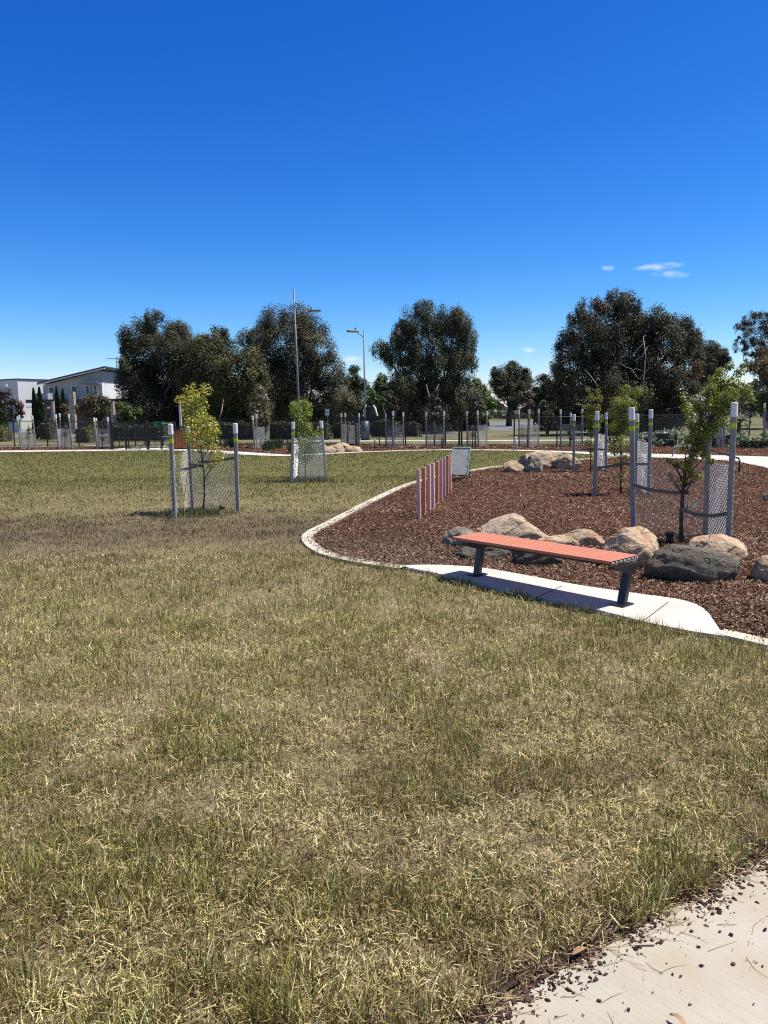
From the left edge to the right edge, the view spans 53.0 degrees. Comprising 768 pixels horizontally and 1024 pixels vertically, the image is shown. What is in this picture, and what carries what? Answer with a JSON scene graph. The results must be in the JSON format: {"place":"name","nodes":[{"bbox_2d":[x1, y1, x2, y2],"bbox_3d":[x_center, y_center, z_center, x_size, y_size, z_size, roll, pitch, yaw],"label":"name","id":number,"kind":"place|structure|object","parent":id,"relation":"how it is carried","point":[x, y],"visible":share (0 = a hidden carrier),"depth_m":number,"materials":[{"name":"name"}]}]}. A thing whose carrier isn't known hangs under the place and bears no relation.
{"place":"outdoors","nodes":[
{"label":"outdoors","id":0,"kind":"place"},
{"bbox_2d":[0,378,48,431],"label":"house","id":1,"kind":"structure","parent":0,"point":[21,389],"depth_m":77.87,"materials":[{"name":"paint"}]},
{"bbox_2d":[15,432,460,436],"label":"road","id":2,"kind":"structure","parent":0,"point":[447,433],"depth_m":60.53,"materials":[{"name":"grey asphalt"}]},
{"bbox_2d":[0,449,767,1023],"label":"lawn","id":3,"kind":"structure","parent":0,"point":[128,470],"depth_m":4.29,"materials":[{"name":"plant"}]},
{"bbox_2d":[174,382,225,508],"bbox_3d":[-3.039,-1.038,12.750,0.711,2.202,0.869,-4,8,-24],"label":"sapling","id":4,"kind":"object","parent":3,"relation":"on","point":[196,421],"visible":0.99,"depth_m":12.64,"materials":[{"name":"green plant"}]},
{"bbox_2d":[168,423,239,518],"bbox_3d":[-2.945,-0.683,12.873,1.040,1.601,1.437,-1,7,0],"label":"tree guard","id":5,"kind":"object","parent":3,"relation":"on","point":[191,466],"visible":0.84,"depth_m":12.94,"materials":[{"name":"grey plastic"}]},
{"bbox_2d":[141,475,344,517],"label":"longer grass","id":6,"kind":"structure","parent":3,"relation":"on","point":[198,511],"depth_m":12.66,"materials":[{"name":"plant"}]},
{"bbox_2d":[289,396,320,476],"bbox_3d":[-1.940,-1.764,18.698,0.812,2.081,0.588,-3,8,-21],"label":"sapling","id":7,"kind":"object","parent":3,"relation":"on","point":[306,406],"visible":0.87,"depth_m":18.60,"materials":[{"name":"green plant"}]},
{"bbox_2d":[290,421,327,482],"bbox_3d":[-1.825,-1.490,19.182,0.928,1.557,2.008,-1,7,0],"label":"tree guard","id":8,"kind":"object","parent":3,"relation":"on","point":[298,460],"visible":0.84,"depth_m":18.41,"materials":[{"name":"grey plastic"}]},
{"bbox_2d":[307,456,767,640],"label":"mulch bed","id":9,"kind":"object","parent":3,"relation":"on","point":[610,495],"visible":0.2,"depth_m":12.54,"materials":[{"name":"brown wood"}]},
{"bbox_2d":[416,469,420,518],"bbox_3d":[0.536,-0.247,11.837,0.065,0.830,0.059,0,7,12],"label":"weave pole","id":10,"kind":"object","parent":9,"relation":"on","point":[418,485],"visible":0.91,"depth_m":11.81,"materials":[{"name":"pink paint"}]},
{"bbox_2d":[422,467,425,514],"bbox_3d":[0.640,-0.303,12.271,0.064,0.827,0.058,1,7,16],"label":"weave pole","id":11,"kind":"object","parent":9,"relation":"on","point":[423,490],"visible":0.91,"depth_m":12.24,"materials":[{"name":"orange paint"}]},
{"bbox_2d":[427,465,430,511],"bbox_3d":[0.748,-0.366,12.737,0.064,0.830,0.058,2,7,19],"label":"weave pole","id":12,"kind":"object","parent":9,"relation":"on","point":[429,487],"visible":0.91,"depth_m":12.71,"materials":[{"name":"metal"}]},
{"bbox_2d":[442,526,473,546],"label":"boulder","id":13,"kind":"object","parent":9,"relation":"on","point":[453,532],"visible":0.53,"depth_m":9.41,"materials":[{"name":"grey stone"}]},
{"bbox_2d":[301,456,619,569],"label":"kerb","id":14,"kind":"structure","parent":9,"relation":"on","point":[309,545],"depth_m":10.89,"materials":[{"name":"concrete"}]},
{"bbox_2d":[451,447,470,482],"bbox_3d":[1.823,-1.141,18.285,0.471,0.832,1.136,0,7,5],"label":"jump board","id":15,"kind":"object","parent":9,"relation":"on","point":[460,464],"visible":0.94,"depth_m":17.99,"materials":[{"name":"grey paint"}]},
{"bbox_2d":[456,547,510,560],"bbox_3d":[1.124,0.475,8.701,0.631,0.232,0.371,-1,7,0],"label":"boulder","id":16,"kind":"object","parent":9,"relation":"on","point":[489,552],"visible":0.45,"depth_m":8.57,"materials":[{"name":"stone"}]},
{"bbox_2d":[474,513,547,539],"bbox_3d":[1.587,0.282,9.681,1.032,0.538,0.603,-1,7,0],"label":"boulder","id":17,"kind":"object","parent":9,"relation":"on","point":[515,525],"visible":0.44,"depth_m":9.48,"materials":[{"name":"stone"}]},
{"bbox_2d":[503,460,524,471],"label":"boulder","id":18,"kind":"object","parent":9,"relation":"on","point":[512,466],"visible":0.69,"depth_m":20.79,"materials":[{"name":"stone"}]},
{"bbox_2d":[524,455,542,471],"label":"boulder","id":19,"kind":"object","parent":9,"relation":"on","point":[533,463],"visible":0.71,"depth_m":20.68,"materials":[{"name":"grey stone"}]},
{"bbox_2d":[512,551,562,566],"bbox_3d":[1.649,0.505,8.280,0.538,0.328,0.318,-1,7,0],"label":"boulder","id":20,"kind":"object","parent":9,"relation":"on","point":[519,558],"visible":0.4,"depth_m":8.14,"materials":[{"name":"stone"}]},
{"bbox_2d":[518,450,563,468],"bbox_3d":[4.542,-1.385,21.980,1.398,0.726,0.826,-1,7,0],"label":"boulder","id":21,"kind":"object","parent":9,"relation":"on","point":[547,458],"visible":0.41,"depth_m":21.77,"materials":[{"name":"stone"}]},
{"bbox_2d":[537,535,579,545],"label":"boulder","id":22,"kind":"object","parent":9,"relation":"on","point":[564,539],"visible":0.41,"depth_m":9.05,"materials":[{"name":"beige stone"}]},
{"bbox_2d":[553,454,581,469],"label":"boulder","id":23,"kind":"object","parent":9,"relation":"on","point":[562,462],"visible":0.7,"depth_m":21.43,"materials":[{"name":"stone"}]},
{"bbox_2d":[562,529,604,547],"bbox_3d":[2.378,0.358,9.369,0.652,0.317,0.353,-1,7,0],"label":"boulder","id":24,"kind":"object","parent":9,"relation":"on","point":[586,537],"visible":0.49,"depth_m":9.24,"materials":[{"name":"stone"}]},
{"bbox_2d":[572,413,607,471],"bbox_3d":[5.870,-1.874,21.069,0.798,1.668,2.036,4,9,33],"label":"tree guard","id":25,"kind":"object","parent":9,"relation":"on","point":[603,449],"visible":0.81,"depth_m":20.52,"materials":[{"name":"grey plastic"}]},
{"bbox_2d":[581,388,603,470],"bbox_3d":[5.608,-2.205,20.675,0.752,2.291,0.494,-6,9,-36],"label":"sapling","id":26,"kind":"object","parent":9,"relation":"on","point":[591,415],"visible":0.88,"depth_m":20.62,"materials":[{"name":"green plant"}]},
{"bbox_2d":[593,409,652,495],"bbox_3d":[4.955,-1.129,15.110,0.888,1.746,1.916,6,10,41],"label":"tree guard","id":27,"kind":"object","parent":9,"relation":"on","point":[647,453],"visible":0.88,"depth_m":14.75,"materials":[{"name":"grey plastic"}]},
{"bbox_2d":[605,384,643,494],"bbox_3d":[4.627,-1.380,14.851,0.701,2.176,0.721,-1,7,0],"label":"sapling","id":28,"kind":"object","parent":9,"relation":"on","point":[619,423],"visible":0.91,"depth_m":14.80,"materials":[{"name":"green plant"}]},
{"bbox_2d":[603,526,658,569],"bbox_3d":[2.638,0.454,8.171,0.667,0.603,0.488,-1,7,0],"label":"boulder","id":29,"kind":"object","parent":9,"relation":"on","point":[641,542],"visible":0.52,"depth_m":8.04,"materials":[{"name":"beige stone"}]},
{"bbox_2d":[629,402,737,539],"bbox_3d":[3.673,-0.442,9.633,1.308,1.821,0.793,3,8,24],"label":"tree guard","id":30,"kind":"object","parent":9,"relation":"on","point":[705,515],"visible":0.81,"depth_m":9.69,"materials":[{"name":"grey plastic"}]},
{"bbox_2d":[644,544,740,583],"bbox_3d":[3.006,0.557,7.521,0.935,0.488,0.561,-1,7,0],"label":"boulder","id":31,"kind":"object","parent":9,"relation":"on","point":[680,562],"visible":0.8,"depth_m":7.32,"materials":[{"name":"stone"}]},
{"bbox_2d":[662,361,756,543],"bbox_3d":[3.904,-0.689,9.291,1.060,2.255,0.554,-1,7,0],"label":"sapling","id":32,"kind":"object","parent":9,"relation":"on","point":[709,425],"visible":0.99,"depth_m":9.21,"materials":[{"name":"green plant"}]},
{"bbox_2d":[687,534,747,561],"bbox_3d":[3.662,0.443,8.471,0.645,0.410,0.411,-1,7,0],"label":"boulder","id":33,"kind":"object","parent":9,"relation":"on","point":[732,546],"visible":0.47,"depth_m":8.35,"materials":[{"name":"beige stone"}]},
{"bbox_2d":[750,555,767,582],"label":"boulder","id":34,"kind":"object","parent":9,"relation":"on","point":[759,569],"visible":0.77,"depth_m":7.34,"materials":[{"name":"stone"}]},
{"bbox_2d":[403,565,726,640],"bbox_3d":[1.606,0.725,7.053,0.843,0.060,3.525,-7,9,-38],"label":"bench pad","id":35,"kind":"object","parent":3,"relation":"on","point":[693,616],"visible":0.88,"depth_m":6.65,"materials":[{"name":"concrete"}]},
{"bbox_2d":[452,532,639,607],"bbox_3d":[1.427,0.504,7.035,0.416,0.401,1.837,-7,10,-41],"label":"park bench","id":36,"kind":"object","parent":35,"relation":"on","point":[479,542],"visible":1,"depth_m":6.79,"materials":[{"name":"orange wood"}]},
{"bbox_2d":[488,831,763,994],"bbox_3d":[1.448,1.261,2.907,2.724,0.001,0.169,-5,8,-29],"label":"soil edge","id":37,"kind":"object","parent":3,"relation":"on","point":[507,986],"visible":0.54,"depth_m":2.39,"materials":[{"name":"brown soil"}]},
{"bbox_2d":[715,629,767,650],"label":"kerb","id":38,"kind":"structure","parent":3,"relation":"on","point":[736,635],"depth_m":5.46,"materials":[{"name":"concrete"}]},
{"bbox_2d":[0,412,767,446],"bbox_3d":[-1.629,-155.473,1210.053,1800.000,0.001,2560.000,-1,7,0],"label":"ground","id":39,"kind":"structure","parent":0,"point":[508,434],"depth_m":48.65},
{"bbox_2d":[0,388,24,425],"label":"tree","id":40,"kind":"object","parent":39,"relation":"on","point":[11,402],"visible":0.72,"depth_m":55.20,"materials":[{"name":"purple plant"}]},
{"bbox_2d":[31,387,38,438],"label":"pencil cypress","id":41,"kind":"object","parent":39,"relation":"on","point":[34,407],"visible":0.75,"depth_m":54.36,"materials":[{"name":"green plant"}]},
{"bbox_2d":[36,386,44,435],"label":"pencil cypress","id":42,"kind":"object","parent":39,"relation":"on","point":[40,413],"visible":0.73,"depth_m":54.34,"materials":[{"name":"green plant"}]},
{"bbox_2d":[36,418,57,439],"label":"bush","id":43,"kind":"object","parent":39,"relation":"on","point":[42,430],"visible":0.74,"depth_m":52.08,"materials":[{"name":"green plant"}]},
{"bbox_2d":[26,357,127,433],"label":"house","id":44,"kind":"structure","parent":39,"relation":"on","point":[76,387],"depth_m":70.96,"materials":[{"name":"white paint"}]},
{"bbox_2d":[73,424,99,442],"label":"bush","id":45,"kind":"object","parent":39,"relation":"on","point":[85,438],"visible":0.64,"depth_m":46.83,"materials":[{"name":"green plant"}]},
{"bbox_2d":[74,390,111,425],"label":"tree","id":46,"kind":"object","parent":39,"relation":"on","point":[89,402],"visible":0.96,"depth_m":49.42,"materials":[{"name":"green plant"}]},
{"bbox_2d":[115,400,143,425],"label":"tree","id":47,"kind":"object","parent":39,"relation":"on","point":[125,411],"visible":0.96,"depth_m":51.51,"materials":[{"name":"green plant"}]},
{"bbox_2d":[107,423,168,440],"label":"hedge","id":48,"kind":"object","parent":39,"relation":"on","point":[132,434],"visible":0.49,"depth_m":48.30,"materials":[{"name":"green plant"}]},
{"bbox_2d":[113,308,199,425],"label":"gum tree","id":49,"kind":"object","parent":39,"relation":"on","point":[136,376],"visible":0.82,"depth_m":56.16,"materials":[{"name":"green plant"}]},
{"bbox_2d":[173,321,274,424],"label":"gum tree","id":50,"kind":"object","parent":39,"relation":"on","point":[215,364],"visible":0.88,"depth_m":52.20,"materials":[{"name":"green plant"}]},
{"bbox_2d":[191,420,332,439],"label":"hedge","id":51,"kind":"object","parent":39,"relation":"on","point":[327,428],"visible":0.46,"depth_m":48.51,"materials":[{"name":"green plant"}]},
{"bbox_2d":[235,302,355,424],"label":"gum tree","id":52,"kind":"object","parent":39,"relation":"on","point":[283,379],"visible":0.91,"depth_m":57.76,"materials":[{"name":"green plant"}]},
{"bbox_2d":[293,289,320,429],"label":"street lamp","id":53,"kind":"object","parent":39,"relation":"on","point":[312,311],"visible":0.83,"depth_m":43.05,"materials":[{"name":"metal"}]},
{"bbox_2d":[317,416,384,432],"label":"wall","id":54,"kind":"structure","parent":39,"relation":"on","point":[374,417],"depth_m":61.41,"materials":[{"name":"grey"}]},
{"bbox_2d":[342,364,369,415],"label":"green tree","id":55,"kind":"object","parent":39,"relation":"on","point":[357,383],"visible":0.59,"depth_m":73.77,"materials":[{"name":"green plant"}]},
{"bbox_2d":[346,328,369,439],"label":"street lamp","id":56,"kind":"object","parent":39,"relation":"on","point":[365,431],"visible":0.91,"depth_m":45.49,"materials":[{"name":"metal"}]},
{"bbox_2d":[363,372,394,415],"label":"green tree","id":57,"kind":"object","parent":39,"relation":"on","point":[377,393],"visible":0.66,"depth_m":71.27,"materials":[{"name":"green plant"}]},
{"bbox_2d":[0,442,767,456],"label":"mulch strip","id":58,"kind":"object","parent":39,"relation":"on","point":[509,447],"visible":0.37,"depth_m":33.68,"materials":[{"name":"brown wood"}]},
{"bbox_2d":[16,415,36,448],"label":"tree guard","id":59,"kind":"object","parent":58,"relation":"on","point":[20,431],"visible":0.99,"depth_m":38.92,"materials":[{"name":"grey plastic"}]},
{"bbox_2d":[0,420,109,447],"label":"perimeter fence","id":60,"kind":"object","parent":58,"relation":"on","point":[47,436],"visible":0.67,"depth_m":40.53,"materials":[{"name":"black metal"}]},
{"bbox_2d":[55,413,72,448],"bbox_3d":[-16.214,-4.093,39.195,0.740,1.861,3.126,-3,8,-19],"label":"tree guard","id":61,"kind":"object","parent":58,"relation":"on","point":[61,442],"visible":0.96,"depth_m":38.02,"materials":[{"name":"grey plastic"}]},
{"bbox_2d":[93,417,110,448],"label":"tree guard","id":62,"kind":"object","parent":58,"relation":"on","point":[97,435],"visible":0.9,"depth_m":37.20,"materials":[{"name":"grey plastic"}]},
{"bbox_2d":[247,383,272,446],"bbox_3d":[-6.000,-4.681,37.286,1.166,3.165,1.078,3,8,24],"label":"sapling","id":63,"kind":"object","parent":58,"relation":"on","point":[262,418],"visible":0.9,"depth_m":37.22,"materials":[{"name":"green plant"}]},
{"bbox_2d":[252,413,269,448],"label":"tree guard","id":64,"kind":"object","parent":58,"relation":"on","point":[258,433],"visible":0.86,"depth_m":36.05,"materials":[{"name":"grey plastic"}]},
{"bbox_2d":[187,417,404,445],"bbox_3d":[-4.562,-4.057,38.971,11.604,1.442,0.307,1,8,12],"label":"perimeter fence","id":65,"kind":"object","parent":58,"relation":"on","point":[348,424],"visible":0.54,"depth_m":38.52,"materials":[{"name":"black metal"}]},
{"bbox_2d":[337,394,360,442],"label":"sapling","id":66,"kind":"object","parent":58,"relation":"on","point":[350,406],"visible":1,"depth_m":40.22,"materials":[{"name":"green plant"}]},
{"bbox_2d":[341,413,359,445],"bbox_3d":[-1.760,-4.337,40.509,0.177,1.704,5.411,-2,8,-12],"label":"tree guard","id":67,"kind":"object","parent":58,"relation":"on","point":[351,430],"visible":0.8,"depth_m":40.17,"materials":[{"name":"grey metal"}]},
{"bbox_2d":[0,441,767,455],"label":"bark chips","id":68,"kind":"object","parent":58,"relation":"on","point":[256,450],"visible":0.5,"depth_m":34.87,"materials":[{"name":"brown wood"}]},
{"bbox_2d":[386,390,399,417],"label":"sapling","id":69,"kind":"object","parent":58,"relation":"on","point":[393,405],"visible":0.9,"depth_m":35.76,"materials":[{"name":"green plant"}]},
{"bbox_2d":[385,411,403,447],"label":"tree guard","id":70,"kind":"object","parent":58,"relation":"on","point":[392,435],"visible":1,"depth_m":35.86,"materials":[{"name":"grey metal"}]},
{"bbox_2d":[405,417,457,444],"bbox_3d":[2.331,-3.897,37.185,2.706,1.441,0.068,1,8,13],"label":"perimeter fence","id":71,"kind":"object","parent":58,"relation":"on","point":[429,430],"visible":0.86,"depth_m":37.24,"materials":[{"name":"black metal"}]},
{"bbox_2d":[425,411,444,447],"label":"tree guard","id":72,"kind":"object","parent":58,"relation":"on","point":[434,428],"visible":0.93,"depth_m":35.44,"materials":[{"name":"grey plastic"}]},
{"bbox_2d":[428,388,441,445],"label":"sapling","id":73,"kind":"object","parent":58,"relation":"on","point":[435,399],"visible":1,"depth_m":35.22,"materials":[{"name":"green plant"}]},
{"bbox_2d":[466,411,487,446],"bbox_3d":[4.424,-3.783,35.500,1.075,1.768,0.778,-3,8,-17],"label":"tree guard","id":74,"kind":"object","parent":58,"relation":"on","point":[477,432],"visible":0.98,"depth_m":35.63,"materials":[{"name":"grey metal"}]},
{"bbox_2d":[469,390,484,446],"bbox_3d":[4.270,-4.314,35.557,0.807,2.668,1.061,-1,7,0],"label":"sapling","id":75,"kind":"object","parent":58,"relation":"on","point":[477,405],"visible":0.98,"depth_m":35.32,"materials":[{"name":"green plant"}]},
{"bbox_2d":[519,389,534,446],"bbox_3d":[6.521,-4.257,34.920,0.751,2.672,0.971,-1,7,0],"label":"sapling","id":76,"kind":"object","parent":58,"relation":"on","point":[528,405],"visible":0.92,"depth_m":34.94,"materials":[{"name":"green plant"}]},
{"bbox_2d":[462,416,593,444],"bbox_3d":[6.920,-3.862,36.624,6.462,1.422,0.475,-1,7,1],"label":"perimeter fence","id":77,"kind":"object","parent":58,"relation":"on","point":[557,431],"visible":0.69,"depth_m":36.50,"materials":[{"name":"black metal"}]},
{"bbox_2d":[518,409,539,446],"bbox_3d":[6.674,-3.780,35.112,0.961,1.815,1.107,-1,7,0],"label":"tree guard","id":78,"kind":"object","parent":58,"relation":"on","point":[528,435],"visible":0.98,"depth_m":35.34,"materials":[{"name":"grey metal"}]},
{"bbox_2d":[560,409,582,445],"bbox_3d":[8.545,-3.786,35.091,0.755,1.794,0.803,-6,9,-34],"label":"tree guard","id":79,"kind":"object","parent":58,"relation":"on","point":[580,443],"visible":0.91,"depth_m":35.14,"materials":[{"name":"grey metal"}]},
{"bbox_2d":[638,427,691,446],"bbox_3d":[12.529,-3.384,34.629,1.795,0.940,2.673,-1,7,0],"label":"sage bush","id":80,"kind":"object","parent":58,"relation":"on","point":[665,437],"visible":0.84,"depth_m":34.03,"materials":[{"name":"green plant"}]},
{"bbox_2d":[678,426,750,446],"bbox_3d":[14.546,-3.360,33.934,2.419,1.024,2.446,-1,7,0],"label":"sage bush","id":81,"kind":"object","parent":58,"relation":"on","point":[727,438],"visible":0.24,"depth_m":33.43,"materials":[{"name":"green plant"}]},
{"bbox_2d":[736,429,767,447],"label":"bush","id":82,"kind":"object","parent":58,"relation":"on","point":[756,443],"visible":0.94,"depth_m":31.96,"materials":[{"name":"green plant"}]},
{"bbox_2d":[370,418,400,436],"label":"hedge","id":83,"kind":"object","parent":39,"relation":"on","point":[378,430],"visible":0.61,"depth_m":50.76,"materials":[{"name":"green plant"}]},
{"bbox_2d":[401,420,422,436],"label":"hedge","id":84,"kind":"object","parent":39,"relation":"on","point":[410,430],"visible":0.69,"depth_m":51.07,"materials":[{"name":"green plant"}]},
{"bbox_2d":[368,297,479,432],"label":"gum tree","id":85,"kind":"object","parent":39,"relation":"on","point":[450,386],"visible":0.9,"depth_m":58.05,"materials":[{"name":"green plant"}]},
{"bbox_2d":[134,376,767,418],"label":"wood","id":86,"kind":"object","parent":39,"relation":"on","point":[501,411],"visible":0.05,"depth_m":148.99,"materials":[{"name":"green plant"}]},
{"bbox_2d":[459,376,500,430],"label":"tree","id":87,"kind":"object","parent":39,"relation":"on","point":[491,404],"visible":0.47,"depth_m":65.50,"materials":[{"name":"green plant"}]},
{"bbox_2d":[488,360,533,425],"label":"gum tree","id":88,"kind":"object","parent":39,"relation":"on","point":[514,380],"visible":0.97,"depth_m":83.59,"materials":[{"name":"green plant"}]},
{"bbox_2d":[528,373,567,415],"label":"gum tree","id":89,"kind":"object","parent":39,"relation":"on","point":[540,392],"visible":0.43,"depth_m":68.63,"materials":[{"name":"green plant"}]},
{"bbox_2d":[533,399,587,430],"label":"dark shrub","id":90,"kind":"object","parent":39,"relation":"on","point":[548,413],"visible":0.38,"depth_m":61.87,"materials":[{"name":"green plant"}]},
{"bbox_2d":[545,286,709,433],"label":"gum tree","id":91,"kind":"object","parent":39,"relation":"on","point":[640,338],"visible":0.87,"depth_m":50.17,"materials":[{"name":"green plant"}]},
{"bbox_2d":[598,413,767,442],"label":"perimeter fence","id":92,"kind":"object","parent":39,"relation":"on","point":[749,414],"visible":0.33,"depth_m":39.38,"materials":[{"name":"black metal"}]},
{"bbox_2d":[684,339,732,422],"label":"gum tree","id":93,"kind":"object","parent":39,"relation":"on","point":[718,356],"visible":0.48,"depth_m":77.26,"materials":[{"name":"green plant"}]},
{"bbox_2d":[732,310,767,414],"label":"gum tree","id":94,"kind":"object","parent":39,"relation":"on","point":[744,328],"visible":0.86,"depth_m":76.40,"materials":[{"name":"green plant"}]},
{"bbox_2d":[747,345,767,390],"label":"autumn tree","id":95,"kind":"object","parent":39,"relation":"on","point":[762,364],"visible":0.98,"depth_m":59.86,"materials":[{"name":"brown plant"}]},
{"bbox_2d":[747,387,767,427],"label":"gum tree","id":96,"kind":"object","parent":39,"relation":"on","point":[761,398],"visible":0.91,"depth_m":62.75,"materials":[{"name":"green plant"}]},
{"bbox_2d":[0,448,767,467],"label":"path","id":97,"kind":"structure","parent":0,"point":[759,461],"depth_m":30.01,"materials":[{"name":"concrete"}]},
{"bbox_2d":[109,420,175,449],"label":"entry gate","id":98,"kind":"structure","parent":97,"relation":"on","point":[146,439],"depth_m":36.27,"materials":[{"name":"black metal"}]},
{"bbox_2d":[173,426,196,448],"bbox_3d":[-9.451,-3.528,36.489,0.959,1.074,0.959,-1,7,0],"label":"litter bin","id":99,"kind":"object","parent":97,"relation":"on","point":[179,443],"visible":0.61,"depth_m":36.08,"materials":[{"name":"brown wood"}]},
{"bbox_2d":[0,0,767,407],"label":"sky","id":100,"kind":"structure","parent":0,"point":[196,162],"materials":[{"name":"blue"}]},
{"bbox_2d":[484,422,536,430],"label":"side road","id":101,"kind":"structure","parent":0,"point":[497,426],"depth_m":81.66,"materials":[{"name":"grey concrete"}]},
{"bbox_2d":[473,859,767,1023],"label":"foreground path","id":102,"kind":"structure","parent":0,"point":[718,988],"depth_m":2.24,"materials":[{"name":"concrete"}]},
{"bbox_2d":[460,841,767,1023],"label":"bark litter","id":103,"kind":"object","parent":102,"relation":"on","point":[526,999],"visible":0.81,"depth_m":2.35,"materials":[{"name":"brown wood"}]},
{"bbox_2d":[462,835,767,1023],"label":"dry stalks","id":104,"kind":"object","parent":102,"relation":"on","point":[595,959],"visible":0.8,"depth_m":2.37,"materials":[{"name":"plant"}]},
{"bbox_2d":[520,881,767,1023],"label":"path crumbs","id":105,"kind":"object","parent":102,"relation":"on","point":[701,965],"visible":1,"depth_m":2.29,"materials":[{"name":"brown plant"}]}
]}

